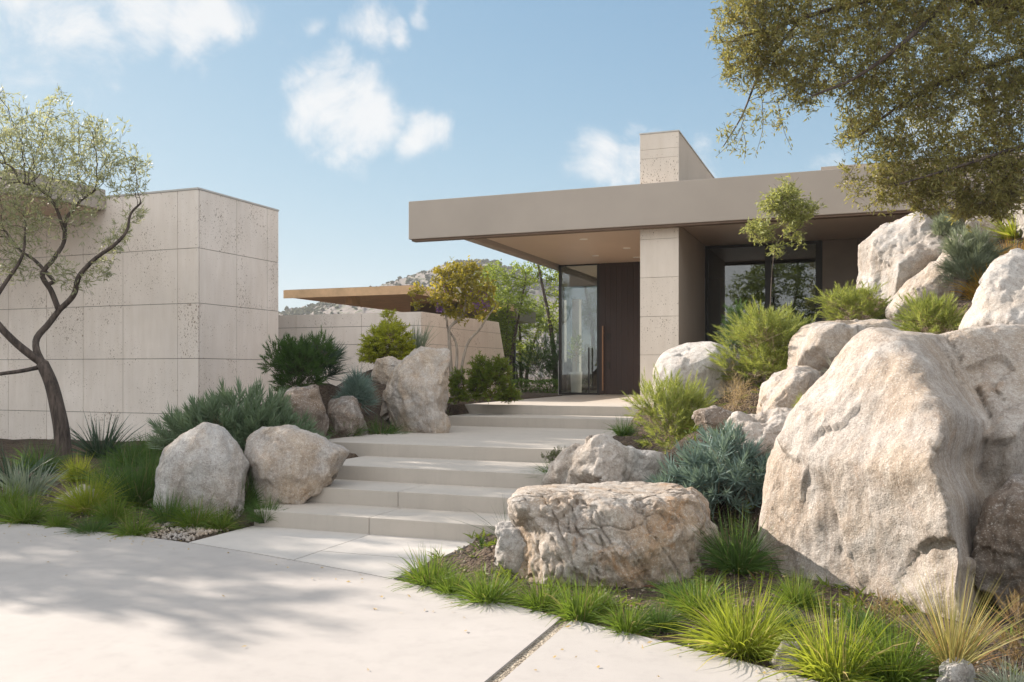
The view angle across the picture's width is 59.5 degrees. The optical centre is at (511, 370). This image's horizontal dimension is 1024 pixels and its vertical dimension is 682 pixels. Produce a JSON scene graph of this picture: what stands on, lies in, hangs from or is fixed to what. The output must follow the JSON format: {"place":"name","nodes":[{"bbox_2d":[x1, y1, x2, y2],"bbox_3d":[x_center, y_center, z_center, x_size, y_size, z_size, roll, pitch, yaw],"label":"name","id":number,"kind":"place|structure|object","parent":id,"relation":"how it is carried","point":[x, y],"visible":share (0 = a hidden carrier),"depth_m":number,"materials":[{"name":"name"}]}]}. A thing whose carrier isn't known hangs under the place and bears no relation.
{"place":"outdoors","nodes":[
{"label":"outdoors","id":0,"kind":"place"},
{"bbox_2d":[189,526,472,580],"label":"path","id":1,"kind":"structure","parent":0,"point":[362,553],"depth_m":7.38,"materials":[{"name":"concrete"}]},
{"bbox_2d":[0,522,817,681],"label":"driveway","id":2,"kind":"structure","parent":0,"point":[105,608],"depth_m":5.02,"materials":[{"name":"concrete"}]},
{"bbox_2d":[8,427,985,680],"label":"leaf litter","id":3,"kind":"object","parent":2,"relation":"on","point":[598,666],"visible":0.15,"depth_m":5.66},
{"bbox_2d":[488,620,568,681],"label":"gravel joint","id":4,"kind":"object","parent":2,"relation":"on","point":[509,668],"visible":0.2,"depth_m":4.63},
{"bbox_2d":[0,237,1023,681],"bbox_3d":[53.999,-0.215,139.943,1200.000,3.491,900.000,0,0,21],"label":"ground","id":5,"kind":"structure","parent":0,"point":[328,391],"depth_m":6.61,"materials":[{"name":"soil"}]},
{"bbox_2d":[0,477,43,513],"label":"grass tuft","id":6,"kind":"object","parent":5,"relation":"on","point":[15,494],"visible":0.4,"depth_m":9.10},
{"bbox_2d":[0,455,70,497],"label":"stiff tuft","id":7,"kind":"object","parent":5,"relation":"on","point":[38,485],"visible":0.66,"depth_m":9.80,"materials":[{"name":"green plant"}]},
{"bbox_2d":[0,439,71,486],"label":"strappy plant","id":8,"kind":"object","parent":5,"relation":"on","point":[33,468],"visible":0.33,"depth_m":10.58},
{"bbox_2d":[0,485,74,525],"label":"grass tuft","id":9,"kind":"object","parent":5,"relation":"on","point":[25,514],"visible":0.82,"depth_m":8.59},
{"bbox_2d":[0,436,79,473],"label":"grass tuft","id":10,"kind":"object","parent":5,"relation":"on","point":[51,459],"visible":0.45,"depth_m":11.76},
{"bbox_2d":[32,505,80,528],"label":"grass tuft","id":11,"kind":"object","parent":5,"relation":"on","point":[55,522],"visible":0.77,"depth_m":8.36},
{"bbox_2d":[0,83,153,464],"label":"olive tree","id":12,"kind":"object","parent":5,"relation":"on","point":[61,427],"visible":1,"depth_m":12.55,"materials":[{"name":"green plant"}]},
{"bbox_2d":[50,452,106,481],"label":"grass tuft","id":13,"kind":"object","parent":5,"relation":"on","point":[80,465],"visible":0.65,"depth_m":10.92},
{"bbox_2d":[51,511,120,536],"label":"grass tuft","id":14,"kind":"object","parent":5,"relation":"on","point":[102,527],"visible":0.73,"depth_m":8.06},
{"bbox_2d":[32,465,147,522],"bbox_3d":[-4.184,1.187,8.960,1.162,0.612,1.191,5,-1,-38],"label":"grass tuft","id":15,"kind":"object","parent":5,"relation":"on","point":[83,496],"visible":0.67,"depth_m":8.88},
{"bbox_2d":[41,407,149,458],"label":"strappy plant","id":16,"kind":"object","parent":5,"relation":"on","point":[96,440],"visible":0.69,"depth_m":13.30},
{"bbox_2d":[62,447,152,492],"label":"grass tuft","id":17,"kind":"object","parent":5,"relation":"on","point":[107,469],"visible":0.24,"depth_m":10.03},
{"bbox_2d":[72,485,147,526],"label":"grass tuft","id":18,"kind":"object","parent":5,"relation":"on","point":[111,509],"visible":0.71,"depth_m":8.47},
{"bbox_2d":[84,434,160,513],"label":"grass tuft","id":19,"kind":"object","parent":5,"relation":"on","point":[143,490],"visible":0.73,"depth_m":9.14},
{"bbox_2d":[91,431,159,468],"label":"grass tuft","id":20,"kind":"object","parent":5,"relation":"on","point":[130,454],"visible":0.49,"depth_m":12.10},
{"bbox_2d":[98,503,166,537],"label":"grass tuft","id":21,"kind":"object","parent":5,"relation":"on","point":[132,529],"visible":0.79,"depth_m":7.92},
{"bbox_2d":[0,169,278,441],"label":"stone wing","id":22,"kind":"structure","parent":5,"relation":"on","point":[180,306],"depth_m":15.70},
{"bbox_2d":[131,483,197,526],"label":"grass tuft","id":23,"kind":"object","parent":5,"relation":"on","point":[158,513],"visible":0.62,"depth_m":8.31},
{"bbox_2d":[139,521,228,541],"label":"stone chippings","id":24,"kind":"object","parent":5,"relation":"on","point":[200,532],"visible":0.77,"depth_m":7.96,"materials":[{"name":"gravel"}]},
{"bbox_2d":[156,491,233,532],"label":"grass tuft","id":25,"kind":"object","parent":5,"relation":"on","point":[188,520],"visible":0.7,"depth_m":8.18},
{"bbox_2d":[153,422,249,519],"bbox_3d":[-3.099,1.108,8.915,1.175,1.212,0.818,0,0,21],"label":"boulder","id":26,"kind":"object","parent":5,"relation":"on","point":[207,460],"visible":0.79,"depth_m":8.54,"materials":[{"name":"grey stone"}]},
{"bbox_2d":[197,503,246,533],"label":"grass tuft","id":27,"kind":"object","parent":5,"relation":"on","point":[224,523],"visible":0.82,"depth_m":8.15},
{"bbox_2d":[146,376,330,452],"bbox_3d":[-3.054,0.603,10.323,2.157,1.170,1.764,0,0,21],"label":"succulent bush","id":28,"kind":"object","parent":5,"relation":"on","point":[240,424],"visible":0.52,"depth_m":9.90,"materials":[{"name":"green plant"}]},
{"bbox_2d":[220,466,264,512],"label":"grass tuft","id":29,"kind":"object","parent":5,"relation":"on","point":[249,494],"visible":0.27,"depth_m":8.79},
{"bbox_2d":[234,489,289,523],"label":"grass tuft","id":30,"kind":"object","parent":5,"relation":"on","point":[255,516],"visible":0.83,"depth_m":8.34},
{"bbox_2d":[244,424,349,506],"bbox_3d":[-2.201,1.081,9.053,1.113,1.075,0.856,0,0,21],"label":"boulder","id":31,"kind":"object","parent":5,"relation":"on","point":[292,464],"visible":0.84,"depth_m":8.72,"materials":[{"name":"stone"}]},
{"bbox_2d":[256,326,338,391],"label":"conifer bush","id":32,"kind":"object","parent":5,"relation":"on","point":[292,360],"visible":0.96,"depth_m":11.68,"materials":[{"name":"green plant"}]},
{"bbox_2d":[275,384,328,436],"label":"boulder","id":33,"kind":"object","parent":5,"relation":"on","point":[308,398],"visible":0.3,"depth_m":10.62,"materials":[{"name":"stone"}]},
{"bbox_2d":[296,330,350,384],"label":"fan shrub","id":34,"kind":"object","parent":5,"relation":"on","point":[338,353],"visible":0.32,"depth_m":12.74,"materials":[{"name":"green plant"}]},
{"bbox_2d":[327,395,367,436],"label":"boulder","id":35,"kind":"object","parent":5,"relation":"on","point":[344,410],"visible":0.59,"depth_m":11.61,"materials":[{"name":"stone"}]},
{"bbox_2d":[332,366,380,413],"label":"spiky clump","id":36,"kind":"object","parent":5,"relation":"on","point":[358,387],"visible":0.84,"depth_m":12.22,"materials":[{"name":"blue plant"}]},
{"bbox_2d":[356,308,416,363],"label":"leafy shrub","id":37,"kind":"object","parent":5,"relation":"on","point":[374,348],"visible":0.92,"depth_m":14.28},
{"bbox_2d":[371,356,401,383],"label":"boulder","id":38,"kind":"object","parent":5,"relation":"on","point":[383,368],"visible":0.53,"depth_m":13.66,"materials":[{"name":"stone"}]},
{"bbox_2d":[367,413,411,434],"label":"grass tuft","id":39,"kind":"object","parent":5,"relation":"on","point":[390,430],"visible":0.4,"depth_m":12.07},
{"bbox_2d":[278,312,508,396],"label":"stone wall","id":40,"kind":"structure","parent":5,"relation":"on","point":[348,329],"depth_m":18.33,"materials":[{"name":"stone"}]},
{"bbox_2d":[283,285,535,386],"bbox_3d":[-2.579,-0.580,26.747,3.870,3.060,8.750,0,0,21],"label":"timber canopy","id":41,"kind":"object","parent":5,"relation":"on","point":[398,298],"visible":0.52,"depth_m":23.81,"materials":[{"name":"brown wood"}]},
{"bbox_2d":[380,346,450,432],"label":"boulder","id":42,"kind":"object","parent":5,"relation":"on","point":[415,394],"visible":0.76,"depth_m":12.36,"materials":[{"name":"stone"}]},
{"bbox_2d":[373,541,472,594],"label":"grass tuft","id":43,"kind":"object","parent":5,"relation":"on","point":[421,577],"visible":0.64,"depth_m":6.09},
{"bbox_2d":[254,413,632,541],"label":"entrance stairs","id":44,"kind":"structure","parent":5,"relation":"on","point":[426,485],"depth_m":9.07,"materials":[{"name":"concrete"}]},
{"bbox_2d":[422,560,484,596],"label":"grass tuft","id":45,"kind":"object","parent":5,"relation":"on","point":[442,584],"visible":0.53,"depth_m":5.87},
{"bbox_2d":[407,255,501,404],"bbox_3d":[-0.943,-0.656,14.610,1.565,2.463,0.756,0,0,1],"label":"flowering tree","id":46,"kind":"object","parent":5,"relation":"on","point":[445,288],"visible":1,"depth_m":14.55,"materials":[{"name":"yellow plant"}]},
{"bbox_2d":[447,366,471,404],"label":"leafy shrub","id":47,"kind":"object","parent":5,"relation":"on","point":[455,382],"visible":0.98,"depth_m":13.95,"materials":[{"name":"green plant"}]},
{"bbox_2d":[433,559,529,609],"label":"grass tuft","id":48,"kind":"object","parent":5,"relation":"on","point":[488,595],"visible":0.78,"depth_m":5.63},
{"bbox_2d":[465,350,516,403],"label":"leafy shrub","id":49,"kind":"object","parent":5,"relation":"on","point":[483,376],"visible":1,"depth_m":14.18,"materials":[{"name":"green plant"}]},
{"bbox_2d":[468,259,538,384],"bbox_3d":[-0.543,-1.248,25.160,2.684,3.902,2.500,0,0,35],"label":"garden tree","id":50,"kind":"object","parent":5,"relation":"on","point":[522,295],"visible":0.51,"depth_m":25.10,"materials":[{"name":"green plant"}]},
{"bbox_2d":[2,484,1009,681],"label":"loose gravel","id":51,"kind":"structure","parent":5,"relation":"on","point":[781,575],"depth_m":5.63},
{"bbox_2d":[494,520,525,574],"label":"boulder","id":52,"kind":"object","parent":5,"relation":"on","point":[510,546],"visible":0.48,"depth_m":6.23,"materials":[{"name":"grey stone"}]},
{"bbox_2d":[496,290,558,387],"bbox_3d":[0.362,-1.048,32.542,3.578,3.902,3.333,0,0,-28],"label":"garden tree","id":53,"kind":"object","parent":5,"relation":"on","point":[525,327],"visible":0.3,"depth_m":32.43,"materials":[{"name":"green plant"}]},
{"bbox_2d":[513,330,558,388],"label":"dark shrub","id":54,"kind":"object","parent":5,"relation":"on","point":[549,367],"visible":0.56,"depth_m":26.70,"materials":[{"name":"green plant"}]},
{"bbox_2d":[518,261,558,388],"bbox_3d":[1.920,-2.258,28.201,3.578,5.978,3.333,0,0,21],"label":"garden tree","id":55,"kind":"object","parent":5,"relation":"on","point":[549,319],"visible":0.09,"depth_m":28.03,"materials":[{"name":"green plant"}]},
{"bbox_2d":[499,562,582,616],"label":"grass tuft","id":56,"kind":"object","parent":5,"relation":"on","point":[535,598],"visible":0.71,"depth_m":5.49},
{"bbox_2d":[509,378,587,392],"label":"hedge","id":57,"kind":"object","parent":5,"relation":"on","point":[542,382],"visible":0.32,"depth_m":23.10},
{"bbox_2d":[465,395,650,416],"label":"terrace","id":58,"kind":"structure","parent":5,"relation":"on","point":[594,405],"depth_m":14.51,"materials":[{"name":"concrete"}]},
{"bbox_2d":[534,571,625,629],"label":"grass tuft","id":59,"kind":"object","parent":5,"relation":"on","point":[567,613],"visible":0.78,"depth_m":5.23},
{"bbox_2d":[570,581,633,619],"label":"grass tuft","id":60,"kind":"object","parent":5,"relation":"on","point":[606,599],"visible":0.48,"depth_m":5.39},
{"bbox_2d":[542,434,667,484],"bbox_3d":[0.837,0.951,8.061,1.074,0.825,0.962,0,0,-39],"label":"boulder","id":61,"kind":"object","parent":5,"relation":"on","point":[599,458],"visible":0.67,"depth_m":7.64,"materials":[{"name":"grey stone"}]},
{"bbox_2d":[507,481,718,587],"bbox_3d":[0.728,1.449,6.463,1.533,1.244,1.300,0,0,1],"label":"boulder","id":62,"kind":"object","parent":5,"relation":"on","point":[630,534],"visible":0.66,"depth_m":6.00,"materials":[{"name":"stone"}]},
{"bbox_2d":[605,413,645,436],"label":"grass tuft","id":63,"kind":"object","parent":5,"relation":"on","point":[627,431],"visible":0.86,"depth_m":10.53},
{"bbox_2d":[587,587,666,640],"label":"grass tuft","id":64,"kind":"object","parent":5,"relation":"on","point":[627,627],"visible":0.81,"depth_m":4.99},
{"bbox_2d":[630,593,691,635],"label":"grass tuft","id":65,"kind":"object","parent":5,"relation":"on","point":[670,620],"visible":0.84,"depth_m":5.02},
{"bbox_2d":[636,569,708,602],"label":"grass tuft","id":66,"kind":"object","parent":5,"relation":"on","point":[663,590],"visible":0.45,"depth_m":5.51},
{"bbox_2d":[620,366,727,454],"bbox_3d":[1.657,0.430,9.002,1.033,1.054,0.878,0,0,-25],"label":"feathery bush","id":67,"kind":"object","parent":5,"relation":"on","point":[672,406],"visible":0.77,"depth_m":8.90,"materials":[{"name":"plant"}]},
{"bbox_2d":[651,341,742,421],"bbox_3d":[2.223,0.243,10.832,1.275,1.198,0.930,0,0,-19],"label":"boulder","id":68,"kind":"object","parent":5,"relation":"on","point":[685,359],"visible":0.42,"depth_m":10.44,"materials":[{"name":"stone"}]},
{"bbox_2d":[646,569,765,633],"bbox_3d":[1.091,1.319,5.270,0.831,0.388,0.784,-4,-1,-21],"label":"grass tuft","id":69,"kind":"object","parent":5,"relation":"on","point":[686,598],"visible":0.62,"depth_m":5.24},
{"bbox_2d":[642,416,771,519],"bbox_3d":[1.693,0.823,7.374,1.205,0.898,1.178,0,0,21],"label":"succulent bush","id":70,"kind":"object","parent":5,"relation":"on","point":[703,470],"visible":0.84,"depth_m":7.22,"materials":[{"name":"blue plant"}]},
{"bbox_2d":[691,405,732,430],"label":"boulder","id":71,"kind":"object","parent":5,"relation":"on","point":[712,416],"visible":0.66,"depth_m":8.18,"materials":[{"name":"stone"}]},
{"bbox_2d":[409,130,1023,402],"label":"modern house","id":72,"kind":"structure","parent":5,"relation":"on","point":[664,255],"depth_m":16.19,"materials":[{"name":"beige concrete"}]},
{"bbox_2d":[567,331,585,391],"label":"potted plant","id":73,"kind":"object","parent":72,"relation":"on","point":[576,381],"visible":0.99,"depth_m":20.91,"materials":[{"name":"plant"}]},
{"bbox_2d":[559,263,599,394],"bbox_3d":[2.768,-0.950,22.910,1.630,3.000,5.140,0,0,21],"label":"window frame","id":74,"kind":"structure","parent":72,"relation":"in","point":[560,266],"depth_m":20.78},
{"bbox_2d":[599,262,639,394],"bbox_3d":[2.551,-0.954,20.222,1.200,2.988,0.170,0,0,21],"label":"door","id":75,"kind":"structure","parent":72,"relation":"in","point":[619,283],"depth_m":20.27,"materials":[{"name":"brown wood"}]},
{"bbox_2d":[705,240,821,340],"bbox_3d":[4.822,-0.900,17.261,2.170,3.100,0.080,0,0,21],"label":"window frame","id":76,"kind":"structure","parent":72,"relation":"in","point":[818,243],"depth_m":17.19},
{"bbox_2d":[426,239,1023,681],"bbox_3d":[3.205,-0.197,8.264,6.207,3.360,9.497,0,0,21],"label":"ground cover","id":77,"kind":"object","parent":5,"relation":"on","point":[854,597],"visible":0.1,"depth_m":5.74,"materials":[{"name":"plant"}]},
{"bbox_2d":[645,572,821,670],"bbox_3d":[1.202,1.267,4.669,1.065,0.483,1.040,2,0,-16],"label":"grass tuft","id":78,"kind":"object","parent":5,"relation":"on","point":[732,640],"visible":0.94,"depth_m":4.61,"materials":[{"name":"plant"}]},
{"bbox_2d":[716,296,756,358],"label":"conifer bush","id":79,"kind":"object","parent":5,"relation":"on","point":[738,309],"visible":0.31,"depth_m":11.54,"materials":[{"name":"green plant"}]},
{"bbox_2d":[716,365,758,410],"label":"dry bush","id":80,"kind":"object","parent":5,"relation":"on","point":[738,396],"visible":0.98,"depth_m":9.61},
{"bbox_2d":[688,501,795,578],"bbox_3d":[1.501,1.125,6.019,0.798,0.547,0.783,0,0,32],"label":"grass tuft","id":81,"kind":"object","parent":5,"relation":"on","point":[722,557],"visible":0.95,"depth_m":5.94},
{"bbox_2d":[724,407,792,473],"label":"boulder","id":82,"kind":"object","parent":5,"relation":"on","point":[767,425],"visible":0.38,"depth_m":7.53,"materials":[{"name":"beige stone"}]},
{"bbox_2d":[703,296,819,385],"bbox_3d":[2.843,-0.305,10.170,1.388,1.148,1.405,0,0,21],"label":"feathery bush","id":83,"kind":"object","parent":5,"relation":"on","point":[766,324],"visible":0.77,"depth_m":9.95,"materials":[{"name":"plant"}]},
{"bbox_2d":[739,175,828,362],"bbox_3d":[3.341,-1.200,11.030,1.106,2.417,0.663,0,0,4],"label":"tree","id":84,"kind":"object","parent":5,"relation":"on","point":[788,194],"visible":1,"depth_m":10.95,"materials":[{"name":"green plant"}]},
{"bbox_2d":[761,599,813,631],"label":"grass tuft","id":85,"kind":"object","parent":5,"relation":"on","point":[792,619],"visible":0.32,"depth_m":4.94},
{"bbox_2d":[756,365,822,413],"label":"boulder","id":86,"kind":"object","parent":5,"relation":"on","point":[779,389],"visible":0.49,"depth_m":8.47,"materials":[{"name":"stone"}]},
{"bbox_2d":[769,640,810,675],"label":"boulder","id":87,"kind":"object","parent":5,"relation":"on","point":[781,666],"visible":0.31,"depth_m":4.35,"materials":[{"name":"grey stone"}]},
{"bbox_2d":[758,564,837,615],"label":"grass tuft","id":88,"kind":"object","parent":5,"relation":"on","point":[794,593],"visible":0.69,"depth_m":5.34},
{"bbox_2d":[752,587,929,681],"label":"grass tuft","id":89,"kind":"object","parent":5,"relation":"on","point":[816,660],"visible":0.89,"depth_m":4.22,"materials":[{"name":"plant"}]},
{"bbox_2d":[786,319,903,374],"bbox_3d":[3.744,0.018,9.692,1.798,1.215,1.257,0,0,-12],"label":"boulder","id":90,"kind":"object","parent":5,"relation":"on","point":[816,345],"visible":0.33,"depth_m":9.09,"materials":[{"name":"stone"}]},
{"bbox_2d":[805,279,892,320],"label":"feathery bush","id":91,"kind":"object","parent":5,"relation":"on","point":[849,299],"visible":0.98,"depth_m":11.10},
{"bbox_2d":[704,0,1023,232],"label":"evergreen tree","id":92,"kind":"object","parent":5,"relation":"on","point":[1005,191],"visible":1,"depth_m":8.88,"materials":[{"name":"green plant"}]},
{"bbox_2d":[829,598,909,639],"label":"grass tuft","id":93,"kind":"object","parent":5,"relation":"on","point":[857,619],"visible":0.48,"depth_m":4.87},
{"bbox_2d":[860,588,918,633],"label":"heather bush","id":94,"kind":"object","parent":5,"relation":"on","point":[887,611],"visible":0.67,"depth_m":4.89,"materials":[{"name":"brown plant"}]},
{"bbox_2d":[757,323,1023,622],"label":"boulder","id":95,"kind":"object","parent":5,"relation":"on","point":[895,453],"visible":0.73,"depth_m":5.74,"materials":[{"name":"beige stone"}]},
{"bbox_2d":[819,605,964,681],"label":"grass tuft","id":96,"kind":"object","parent":5,"relation":"on","point":[901,674],"visible":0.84,"depth_m":4.16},
{"bbox_2d":[856,211,949,301],"bbox_3d":[5.361,-1.328,12.065,1.393,1.706,2.016,0,0,21],"label":"boulder","id":97,"kind":"object","parent":5,"relation":"on","point":[898,253],"visible":0.39,"depth_m":11.68,"materials":[{"name":"grey stone"}]},
{"bbox_2d":[889,287,967,333],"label":"feathery bush","id":98,"kind":"object","parent":5,"relation":"on","point":[926,309],"visible":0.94,"depth_m":8.27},
{"bbox_2d":[885,234,984,319],"bbox_3d":[5.343,-1.015,11.040,1.967,1.371,1.094,0,0,-45],"label":"boulder","id":99,"kind":"object","parent":5,"relation":"on","point":[927,276],"visible":0.24,"depth_m":10.46,"materials":[{"name":"beige stone"}]},
{"bbox_2d":[928,207,965,237],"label":"spiky clump","id":100,"kind":"object","parent":5,"relation":"on","point":[940,226],"visible":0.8,"depth_m":11.52,"materials":[{"name":"green plant"}]},
{"bbox_2d":[875,562,1023,681],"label":"fountain grass","id":101,"kind":"object","parent":5,"relation":"on","point":[954,649],"depth_m":4.13,"materials":[{"name":"plant"}]},
{"bbox_2d":[936,657,976,681],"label":"boulder","id":102,"kind":"object","parent":5,"relation":"on","point":[953,671],"visible":0.91,"depth_m":4.01,"materials":[{"name":"grey stone"}]},
{"bbox_2d":[940,266,984,300],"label":"grass tuft","id":103,"kind":"object","parent":5,"relation":"on","point":[970,294],"visible":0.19,"depth_m":10.04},
{"bbox_2d":[929,221,1016,288],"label":"spiky clump","id":104,"kind":"object","parent":5,"relation":"on","point":[976,254],"visible":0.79,"depth_m":10.14,"materials":[{"name":"green plant"}]},
{"bbox_2d":[965,216,1002,242],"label":"boulder","id":105,"kind":"object","parent":5,"relation":"on","point":[986,223],"visible":0.2,"depth_m":11.56,"materials":[{"name":"beige stone"}]},
{"bbox_2d":[958,248,1023,329],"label":"boulder","id":106,"kind":"object","parent":5,"relation":"on","point":[998,297],"visible":0.57,"depth_m":7.37,"materials":[{"name":"stone"}]},
{"bbox_2d":[970,474,1023,613],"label":"boulder","id":107,"kind":"object","parent":5,"relation":"on","point":[998,546],"visible":0.79,"depth_m":5.15,"materials":[{"name":"stone"}]},
{"bbox_2d":[970,653,1023,681],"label":"silver grass","id":108,"kind":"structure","parent":5,"relation":"on","point":[1012,678],"depth_m":4.04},
{"bbox_2d":[977,211,1021,239],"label":"spiky plant","id":109,"kind":"object","parent":5,"relation":"on","point":[1010,231],"visible":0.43,"depth_m":11.20,"materials":[{"name":"green plant"}]},
{"bbox_2d":[978,588,1023,673],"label":"heather bush","id":110,"kind":"object","parent":5,"relation":"on","point":[1018,651],"visible":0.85,"depth_m":4.29,"materials":[{"name":"brown plant"}]},
{"bbox_2d":[0,0,1023,311],"label":"sky","id":111,"kind":"structure","parent":0,"point":[333,116],"materials":[{"name":"blue"}]},
{"bbox_2d":[279,259,787,376],"bbox_3d":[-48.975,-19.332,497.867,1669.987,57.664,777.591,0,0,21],"label":"hills","id":112,"kind":"structure","parent":0,"point":[346,309],"depth_m":308.35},
{"bbox_2d":[278,259,558,314],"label":"hill scrub","id":113,"kind":"object","parent":112,"relation":"on","point":[306,310],"visible":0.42,"depth_m":342.79,"materials":[{"name":"green plant"}]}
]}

